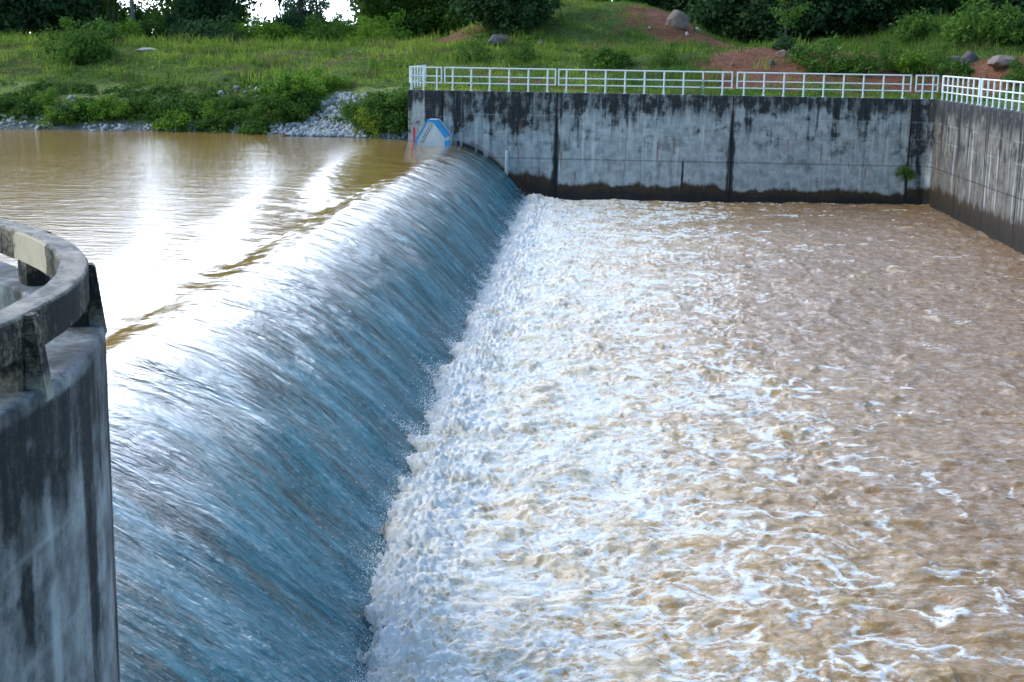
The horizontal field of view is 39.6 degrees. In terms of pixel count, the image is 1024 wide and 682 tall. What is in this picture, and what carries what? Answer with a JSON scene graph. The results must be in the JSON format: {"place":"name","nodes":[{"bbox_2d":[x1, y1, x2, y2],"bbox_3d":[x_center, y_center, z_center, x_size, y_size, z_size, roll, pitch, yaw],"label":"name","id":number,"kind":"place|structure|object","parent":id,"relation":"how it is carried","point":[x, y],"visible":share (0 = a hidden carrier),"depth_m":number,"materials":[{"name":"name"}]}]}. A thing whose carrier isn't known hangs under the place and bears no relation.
{"place":"outdoors","nodes":[
{"label":"outdoors","id":0,"kind":"place"},
{"bbox_2d":[0,129,285,211],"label":"reservoir water","id":1,"kind":"structure","parent":0,"point":[37,165],"depth_m":57.53,"materials":[{"name":"liquid"}]},
{"bbox_2d":[117,0,356,26],"label":"sky","id":2,"kind":"structure","parent":0,"point":[266,9],"materials":[{"name":"white"}]},
{"bbox_2d":[0,137,526,681],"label":"falling water","id":3,"kind":"structure","parent":0,"point":[280,311],"depth_m":25.02,"materials":[{"name":"liquid"}]},
{"bbox_2d":[0,0,1023,241],"bbox_3d":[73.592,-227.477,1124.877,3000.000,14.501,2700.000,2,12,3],"label":"ground","id":4,"kind":"structure","parent":0,"point":[743,61],"depth_m":79.46,"materials":[{"name":"plant"}]},
{"bbox_2d":[0,92,26,113],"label":"shrub","id":5,"kind":"object","parent":4,"relation":"on","point":[6,102],"visible":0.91,"depth_m":74.37,"materials":[{"name":"green plant"}]},
{"bbox_2d":[7,99,48,117],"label":"shrub","id":6,"kind":"object","parent":4,"relation":"on","point":[24,108],"visible":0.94,"depth_m":73.97,"materials":[{"name":"green plant"}]},
{"bbox_2d":[0,0,80,36],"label":"tree","id":7,"kind":"object","parent":4,"relation":"on","point":[9,17],"visible":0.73,"depth_m":101.31,"materials":[{"name":"green plant"}]},
{"bbox_2d":[30,86,64,106],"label":"shrub","id":8,"kind":"object","parent":4,"relation":"on","point":[49,97],"visible":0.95,"depth_m":75.03,"materials":[{"name":"green plant"}]},
{"bbox_2d":[0,0,107,35],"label":"tree","id":9,"kind":"object","parent":4,"relation":"on","point":[76,13],"visible":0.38,"depth_m":103.35,"materials":[{"name":"green plant"}]},
{"bbox_2d":[32,105,76,129],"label":"shrub","id":10,"kind":"object","parent":4,"relation":"on","point":[50,114],"visible":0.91,"depth_m":73.25,"materials":[{"name":"green plant"}]},
{"bbox_2d":[0,217,119,681],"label":"curved wall","id":11,"kind":"structure","parent":4,"relation":"on","point":[58,610],"depth_m":11.02,"materials":[{"name":"concrete"}]},
{"bbox_2d":[34,17,85,54],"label":"shrub","id":12,"kind":"object","parent":4,"relation":"on","point":[48,47],"visible":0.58,"depth_m":83.32,"materials":[{"name":"green plant"}]},
{"bbox_2d":[48,102,95,122],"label":"shrub","id":13,"kind":"object","parent":4,"relation":"on","point":[67,108],"visible":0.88,"depth_m":73.56,"materials":[{"name":"green plant"}]},
{"bbox_2d":[50,36,105,65],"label":"shrub","id":14,"kind":"object","parent":4,"relation":"on","point":[88,55],"visible":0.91,"depth_m":80.54,"materials":[{"name":"green plant"}]},
{"bbox_2d":[58,0,112,31],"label":"tree","id":15,"kind":"object","parent":4,"relation":"on","point":[101,7],"visible":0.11,"depth_m":110.05,"materials":[{"name":"green plant"}]},
{"bbox_2d":[59,18,120,63],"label":"shrub","id":16,"kind":"object","parent":4,"relation":"on","point":[98,42],"visible":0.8,"depth_m":81.64,"materials":[{"name":"green plant"}]},
{"bbox_2d":[69,98,114,122],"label":"shrub","id":17,"kind":"object","parent":4,"relation":"on","point":[99,114],"visible":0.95,"depth_m":73.77,"materials":[{"name":"green plant"}]},
{"bbox_2d":[77,14,127,43],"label":"shrub","id":18,"kind":"object","parent":4,"relation":"on","point":[113,31],"visible":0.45,"depth_m":87.60,"materials":[{"name":"green plant"}]},
{"bbox_2d":[94,89,134,118],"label":"shrub","id":19,"kind":"object","parent":4,"relation":"on","point":[122,108],"visible":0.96,"depth_m":74.22,"materials":[{"name":"green plant"}]},
{"bbox_2d":[106,13,148,39],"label":"shrub","id":20,"kind":"object","parent":4,"relation":"on","point":[129,27],"visible":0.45,"depth_m":98.23,"materials":[{"name":"green plant"}]},
{"bbox_2d":[105,0,160,26],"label":"tree","id":21,"kind":"object","parent":4,"relation":"on","point":[124,8],"visible":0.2,"depth_m":134.13,"materials":[{"name":"green plant"}]},
{"bbox_2d":[125,94,154,113],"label":"shrub","id":22,"kind":"object","parent":4,"relation":"on","point":[136,105],"visible":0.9,"depth_m":74.64,"materials":[{"name":"green plant"}]},
{"bbox_2d":[119,17,168,37],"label":"shrub","id":23,"kind":"object","parent":4,"relation":"on","point":[147,26],"visible":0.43,"depth_m":101.59,"materials":[{"name":"green plant"}]},
{"bbox_2d":[138,0,177,28],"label":"tree","id":24,"kind":"object","parent":4,"relation":"on","point":[161,4],"visible":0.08,"depth_m":149.82,"materials":[{"name":"green plant"}]},
{"bbox_2d":[150,12,179,37],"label":"shrub","id":25,"kind":"object","parent":4,"relation":"on","point":[159,22],"visible":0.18,"depth_m":103.22,"materials":[{"name":"green plant"}]},
{"bbox_2d":[139,98,191,119],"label":"shrub","id":26,"kind":"object","parent":4,"relation":"on","point":[157,107],"visible":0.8,"depth_m":74.16,"materials":[{"name":"green plant"}]},
{"bbox_2d":[151,105,194,131],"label":"shrub","id":27,"kind":"object","parent":4,"relation":"on","point":[180,120],"visible":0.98,"depth_m":73.33,"materials":[{"name":"green plant"}]},
{"bbox_2d":[163,17,209,40],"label":"shrub","id":28,"kind":"object","parent":4,"relation":"on","point":[179,27],"visible":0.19,"depth_m":98.85,"materials":[{"name":"green plant"}]},
{"bbox_2d":[167,87,221,118],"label":"shrub","id":29,"kind":"object","parent":4,"relation":"on","point":[188,102],"visible":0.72,"depth_m":74.80,"materials":[{"name":"green plant"}]},
{"bbox_2d":[0,78,407,125],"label":"undergrowth","id":30,"kind":"object","parent":4,"relation":"on","point":[33,89],"visible":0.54,"depth_m":76.27,"materials":[{"name":"green plant"}]},
{"bbox_2d":[0,91,407,138],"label":"rubble","id":31,"kind":"object","parent":4,"relation":"on","point":[288,127],"visible":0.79,"depth_m":73.03,"materials":[{"name":"stone"}]},
{"bbox_2d":[165,0,247,32],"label":"tree","id":32,"kind":"object","parent":4,"relation":"on","point":[192,10],"visible":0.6,"depth_m":102.81,"materials":[{"name":"green plant"}]},
{"bbox_2d":[178,9,245,42],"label":"shrub","id":33,"kind":"object","parent":4,"relation":"on","point":[209,29],"visible":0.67,"depth_m":93.34,"materials":[{"name":"green plant"}]},
{"bbox_2d":[195,99,228,124],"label":"shrub","id":34,"kind":"object","parent":4,"relation":"on","point":[204,112],"visible":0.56,"depth_m":74.48,"materials":[{"name":"green plant"}]},
{"bbox_2d":[191,112,234,132],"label":"shrub","id":35,"kind":"object","parent":4,"relation":"on","point":[200,124],"visible":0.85,"depth_m":73.44,"materials":[{"name":"green plant"}]},
{"bbox_2d":[215,92,249,111],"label":"shrub","id":36,"kind":"object","parent":4,"relation":"on","point":[235,103],"visible":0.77,"depth_m":74.98,"materials":[{"name":"green plant"}]},
{"bbox_2d":[219,18,256,38],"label":"shrub","id":37,"kind":"object","parent":4,"relation":"on","point":[233,27],"visible":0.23,"depth_m":100.36,"materials":[{"name":"green plant"}]},
{"bbox_2d":[221,103,261,125],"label":"shrub","id":38,"kind":"object","parent":4,"relation":"on","point":[237,114],"visible":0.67,"depth_m":73.33,"materials":[{"name":"green plant"}]},
{"bbox_2d":[227,0,265,25],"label":"tree","id":39,"kind":"object","parent":4,"relation":"on","point":[243,11],"visible":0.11,"depth_m":141.19,"materials":[{"name":"green plant"}]},
{"bbox_2d":[234,115,276,134],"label":"shrub","id":40,"kind":"object","parent":4,"relation":"on","point":[255,126],"visible":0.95,"depth_m":72.47,"materials":[{"name":"green plant"}]},
{"bbox_2d":[232,12,280,40],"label":"shrub","id":41,"kind":"object","parent":4,"relation":"on","point":[269,28],"visible":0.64,"depth_m":100.14,"materials":[{"name":"green plant"}]},
{"bbox_2d":[250,85,297,117],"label":"shrub","id":42,"kind":"object","parent":4,"relation":"on","point":[263,102],"visible":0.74,"depth_m":73.21,"materials":[{"name":"green plant"}]},
{"bbox_2d":[254,19,297,40],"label":"shrub","id":43,"kind":"object","parent":4,"relation":"on","point":[281,30],"visible":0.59,"depth_m":101.18,"materials":[{"name":"green plant"}]},
{"bbox_2d":[256,74,302,100],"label":"shrub","id":44,"kind":"object","parent":4,"relation":"on","point":[276,85],"visible":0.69,"depth_m":74.25,"materials":[{"name":"green plant"}]},
{"bbox_2d":[258,0,301,37],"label":"tree","id":45,"kind":"object","parent":4,"relation":"on","point":[278,3],"visible":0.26,"depth_m":104.45,"materials":[{"name":"green plant"}]},
{"bbox_2d":[265,100,310,123],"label":"shrub","id":46,"kind":"object","parent":4,"relation":"on","point":[278,114],"visible":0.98,"depth_m":73.18,"materials":[{"name":"green plant"}]},
{"bbox_2d":[271,0,331,33],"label":"tree","id":47,"kind":"object","parent":4,"relation":"on","point":[299,18],"visible":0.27,"depth_m":105.06,"materials":[{"name":"green plant"}]},
{"bbox_2d":[272,61,331,99],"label":"shrub","id":48,"kind":"object","parent":4,"relation":"on","point":[306,81],"visible":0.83,"depth_m":75.10,"materials":[{"name":"green plant"}]},
{"bbox_2d":[280,89,326,111],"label":"shrub","id":49,"kind":"object","parent":4,"relation":"on","point":[307,101],"visible":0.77,"depth_m":74.07,"materials":[{"name":"green plant"}]},
{"bbox_2d":[274,0,336,18],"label":"tree","id":50,"kind":"object","parent":4,"relation":"on","point":[325,4],"visible":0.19,"depth_m":158.70,"materials":[{"name":"green plant"}]},
{"bbox_2d":[296,9,348,42],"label":"shrub","id":51,"kind":"object","parent":4,"relation":"on","point":[321,29],"visible":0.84,"depth_m":98.00,"materials":[{"name":"green plant"}]},
{"bbox_2d":[313,72,352,91],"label":"shrub","id":52,"kind":"object","parent":4,"relation":"on","point":[335,80],"visible":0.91,"depth_m":76.19,"materials":[{"name":"green plant"}]},
{"bbox_2d":[330,9,373,41],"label":"shrub","id":53,"kind":"object","parent":4,"relation":"on","point":[351,26],"visible":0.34,"depth_m":103.06,"materials":[{"name":"green plant"}]},
{"bbox_2d":[335,92,383,129],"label":"shrub","id":54,"kind":"object","parent":4,"relation":"on","point":[347,109],"visible":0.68,"depth_m":72.16,"materials":[{"name":"green plant"}]},
{"bbox_2d":[346,107,384,138],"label":"shrub","id":55,"kind":"object","parent":4,"relation":"on","point":[366,120],"visible":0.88,"depth_m":71.28,"materials":[{"name":"green plant"}]},
{"bbox_2d":[343,15,393,43],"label":"shrub","id":56,"kind":"object","parent":4,"relation":"on","point":[366,27],"visible":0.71,"depth_m":96.13,"materials":[{"name":"green plant"}]},
{"bbox_2d":[346,0,413,34],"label":"tree","id":57,"kind":"object","parent":4,"relation":"on","point":[371,9],"visible":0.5,"depth_m":115.70,"materials":[{"name":"green plant"}]},
{"bbox_2d":[356,90,407,113],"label":"shrub","id":58,"kind":"object","parent":4,"relation":"on","point":[381,94],"visible":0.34,"depth_m":72.71,"materials":[{"name":"green plant"}]},
{"bbox_2d":[361,103,407,137],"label":"shrub","id":59,"kind":"object","parent":4,"relation":"on","point":[383,126],"visible":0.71,"depth_m":71.33,"materials":[{"name":"green plant"}]},
{"bbox_2d":[355,7,414,40],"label":"shrub","id":60,"kind":"object","parent":4,"relation":"on","point":[394,31],"visible":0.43,"depth_m":109.10,"materials":[{"name":"green plant"}]},
{"bbox_2d":[365,86,407,128],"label":"shrub","id":61,"kind":"object","parent":4,"relation":"on","point":[396,99],"visible":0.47,"depth_m":71.80,"materials":[{"name":"green plant"}]},
{"bbox_2d":[380,110,407,136],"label":"shrub","id":62,"kind":"object","parent":4,"relation":"on","point":[397,116],"visible":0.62,"depth_m":71.10,"materials":[{"name":"green plant"}]},
{"bbox_2d":[382,87,407,112],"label":"shrub","id":63,"kind":"object","parent":4,"relation":"on","point":[404,104],"visible":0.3,"depth_m":72.38,"materials":[{"name":"green plant"}]},
{"bbox_2d":[401,0,474,37],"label":"tree","id":64,"kind":"object","parent":4,"relation":"on","point":[435,15],"visible":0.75,"depth_m":115.35,"materials":[{"name":"green plant"}]},
{"bbox_2d":[448,32,497,63],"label":"shrub","id":65,"kind":"object","parent":4,"relation":"on","point":[478,52],"visible":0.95,"depth_m":81.75,"materials":[{"name":"green plant"}]},
{"bbox_2d":[488,34,512,45],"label":"boulder","id":66,"kind":"object","parent":4,"relation":"on","point":[494,38],"visible":0.74,"depth_m":91.02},
{"bbox_2d":[447,0,567,34],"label":"tree","id":67,"kind":"object","parent":4,"relation":"on","point":[511,14],"visible":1,"depth_m":92.54,"materials":[{"name":"green plant"}]},
{"bbox_2d":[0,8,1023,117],"bbox_3d":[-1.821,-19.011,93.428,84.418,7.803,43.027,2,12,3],"label":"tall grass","id":68,"kind":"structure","parent":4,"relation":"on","point":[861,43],"depth_m":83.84,"materials":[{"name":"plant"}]},
{"bbox_2d":[501,35,542,61],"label":"shrub","id":69,"kind":"object","parent":4,"relation":"on","point":[526,44],"visible":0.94,"depth_m":81.86,"materials":[{"name":"green plant"}]},
{"bbox_2d":[578,45,635,69],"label":"shrub","id":70,"kind":"object","parent":4,"relation":"on","point":[609,55],"visible":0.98,"depth_m":80.30,"materials":[{"name":"green plant"}]},
{"bbox_2d":[647,41,685,67],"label":"shrub","id":71,"kind":"object","parent":4,"relation":"on","point":[666,59],"visible":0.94,"depth_m":80.67,"materials":[{"name":"green plant"}]},
{"bbox_2d":[408,90,936,204],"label":"retaining wall","id":72,"kind":"structure","parent":4,"relation":"on","point":[573,146],"depth_m":69.59,"materials":[{"name":"grey concrete"}]},
{"bbox_2d":[409,65,425,88],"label":"railing","id":73,"kind":"object","parent":72,"relation":"on","point":[418,80],"visible":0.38,"depth_m":72.85,"materials":[{"name":"metal"}]},
{"bbox_2d":[410,66,441,89],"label":"railing","id":74,"kind":"object","parent":72,"relation":"on","point":[424,76],"visible":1,"depth_m":69.92,"materials":[{"name":"metal"}]},
{"bbox_2d":[415,118,451,146],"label":"abutment block","id":75,"kind":"structure","parent":72,"relation":"attached to","point":[434,132],"depth_m":68.80,"materials":[{"name":"paint"}]},
{"bbox_2d":[444,67,555,91],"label":"railing","id":76,"kind":"object","parent":72,"relation":"on","point":[490,77],"visible":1,"depth_m":69.71,"materials":[{"name":"metal"}]},
{"bbox_2d":[558,69,732,94],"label":"railing","id":77,"kind":"object","parent":72,"relation":"on","point":[645,79],"visible":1,"depth_m":69.28,"materials":[{"name":"metal"}]},
{"bbox_2d":[736,72,911,98],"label":"railing","id":78,"kind":"object","parent":72,"relation":"on","point":[823,82],"visible":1,"depth_m":68.76,"materials":[{"name":"metal"}]},
{"bbox_2d":[895,162,915,181],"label":"plant","id":79,"kind":"object","parent":72,"relation":"attached to","point":[904,171],"depth_m":69.03,"materials":[{"name":"green plant"}]},
{"bbox_2d":[915,75,938,98],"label":"railing","id":80,"kind":"object","parent":72,"relation":"on","point":[932,84],"visible":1,"depth_m":68.47,"materials":[{"name":"metal"}]},
{"bbox_2d":[665,10,688,29],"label":"boulder","id":81,"kind":"object","parent":4,"relation":"on","point":[677,19],"visible":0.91,"depth_m":94.93,"materials":[{"name":"stone"}]},
{"bbox_2d":[638,0,727,39],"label":"tree","id":82,"kind":"object","parent":4,"relation":"on","point":[674,4],"visible":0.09,"depth_m":118.66,"materials":[{"name":"green plant"}]},
{"bbox_2d":[673,0,767,43],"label":"tree","id":83,"kind":"object","parent":4,"relation":"on","point":[698,11],"visible":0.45,"depth_m":110.13,"materials":[{"name":"green plant"}]},
{"bbox_2d":[710,0,818,43],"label":"tree","id":84,"kind":"object","parent":4,"relation":"on","point":[751,16],"visible":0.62,"depth_m":107.71,"materials":[{"name":"green plant"}]},
{"bbox_2d":[771,34,796,49],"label":"shrub","id":85,"kind":"object","parent":4,"relation":"on","point":[781,43],"visible":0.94,"depth_m":82.43,"materials":[{"name":"green plant"}]},
{"bbox_2d":[769,0,812,42],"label":"tree","id":86,"kind":"object","parent":4,"relation":"on","point":[797,11],"visible":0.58,"depth_m":88.70,"materials":[{"name":"green plant"}]},
{"bbox_2d":[761,0,868,42],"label":"tree","id":87,"kind":"object","parent":4,"relation":"on","point":[824,9],"visible":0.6,"depth_m":105.43,"materials":[{"name":"green plant"}]},
{"bbox_2d":[781,31,851,73],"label":"shrub","id":88,"kind":"object","parent":4,"relation":"on","point":[798,54],"visible":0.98,"depth_m":78.98,"materials":[{"name":"green plant"}]},
{"bbox_2d":[803,0,894,40],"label":"tree","id":89,"kind":"object","parent":4,"relation":"on","point":[836,29],"visible":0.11,"depth_m":106.98,"materials":[{"name":"green plant"}]},
{"bbox_2d":[833,16,881,38],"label":"shrub","id":90,"kind":"object","parent":4,"relation":"on","point":[864,29],"visible":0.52,"depth_m":107.00,"materials":[{"name":"green plant"}]},
{"bbox_2d":[839,48,885,73],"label":"shrub","id":91,"kind":"object","parent":4,"relation":"on","point":[869,65],"visible":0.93,"depth_m":78.49,"materials":[{"name":"green plant"}]},
{"bbox_2d":[814,0,953,38],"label":"tree","id":92,"kind":"object","parent":4,"relation":"on","point":[907,6],"visible":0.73,"depth_m":104.76,"materials":[{"name":"green plant"}]},
{"bbox_2d":[870,37,914,71],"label":"shrub","id":93,"kind":"object","parent":4,"relation":"on","point":[887,52],"visible":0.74,"depth_m":79.44,"materials":[{"name":"green plant"}]},
{"bbox_2d":[883,47,938,74],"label":"shrub","id":94,"kind":"object","parent":4,"relation":"on","point":[906,63],"visible":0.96,"depth_m":78.65,"materials":[{"name":"green plant"}]},
{"bbox_2d":[889,7,946,44],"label":"shrub","id":95,"kind":"object","parent":4,"relation":"on","point":[916,23],"visible":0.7,"depth_m":89.57,"materials":[{"name":"green plant"}]},
{"bbox_2d":[913,42,959,76],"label":"shrub","id":96,"kind":"object","parent":4,"relation":"on","point":[943,54],"visible":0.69,"depth_m":78.43,"materials":[{"name":"green plant"}]},
{"bbox_2d":[935,56,978,80],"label":"shrub","id":97,"kind":"object","parent":4,"relation":"on","point":[964,70],"visible":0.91,"depth_m":76.64,"materials":[{"name":"green plant"}]},
{"bbox_2d":[917,0,1023,18],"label":"tree","id":98,"kind":"object","parent":4,"relation":"on","point":[952,4],"visible":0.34,"depth_m":103.21,"materials":[{"name":"green plant"}]},
{"bbox_2d":[929,99,1023,254],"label":"retaining wall","id":99,"kind":"structure","parent":4,"relation":"on","point":[1000,176],"depth_m":59.75,"materials":[{"name":"grey concrete"}]},
{"bbox_2d":[941,75,981,104],"bbox_3d":[20.329,-11.407,64.506,0.163,1.136,6.972,2,12,3],"label":"railing","id":100,"kind":"object","parent":99,"relation":"on","point":[962,87],"visible":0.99,"depth_m":64.09,"materials":[{"name":"metal"}]},
{"bbox_2d":[980,78,1023,110],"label":"railing","id":101,"kind":"object","parent":99,"relation":"on","point":[1013,92],"visible":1,"depth_m":57.88,"materials":[{"name":"metal"}]},
{"bbox_2d":[939,0,1023,47],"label":"shrub","id":102,"kind":"object","parent":4,"relation":"on","point":[953,31],"visible":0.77,"depth_m":81.78,"materials":[{"name":"green plant"}]},
{"bbox_2d":[987,55,1014,68],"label":"boulder","id":103,"kind":"object","parent":4,"relation":"on","point":[1000,61],"visible":0.79,"depth_m":74.51,"materials":[{"name":"stone"}]},
{"bbox_2d":[985,7,1023,47],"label":"shrub","id":104,"kind":"object","parent":4,"relation":"on","point":[1010,23],"visible":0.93,"depth_m":79.99,"materials":[{"name":"green plant"}]},
{"bbox_2d":[1000,54,1023,84],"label":"shrub","id":105,"kind":"object","parent":4,"relation":"on","point":[1018,70],"visible":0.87,"depth_m":71.91,"materials":[{"name":"green plant"}]},
{"bbox_2d":[357,193,1023,681],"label":"churning water","id":106,"kind":"structure","parent":0,"point":[707,441],"depth_m":25.77,"materials":[{"name":"liquid"}]},
{"bbox_2d":[325,188,540,681],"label":"spray","id":107,"kind":"object","parent":106,"relation":"on","point":[485,291],"visible":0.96,"depth_m":28.92,"materials":[{"name":"white"}]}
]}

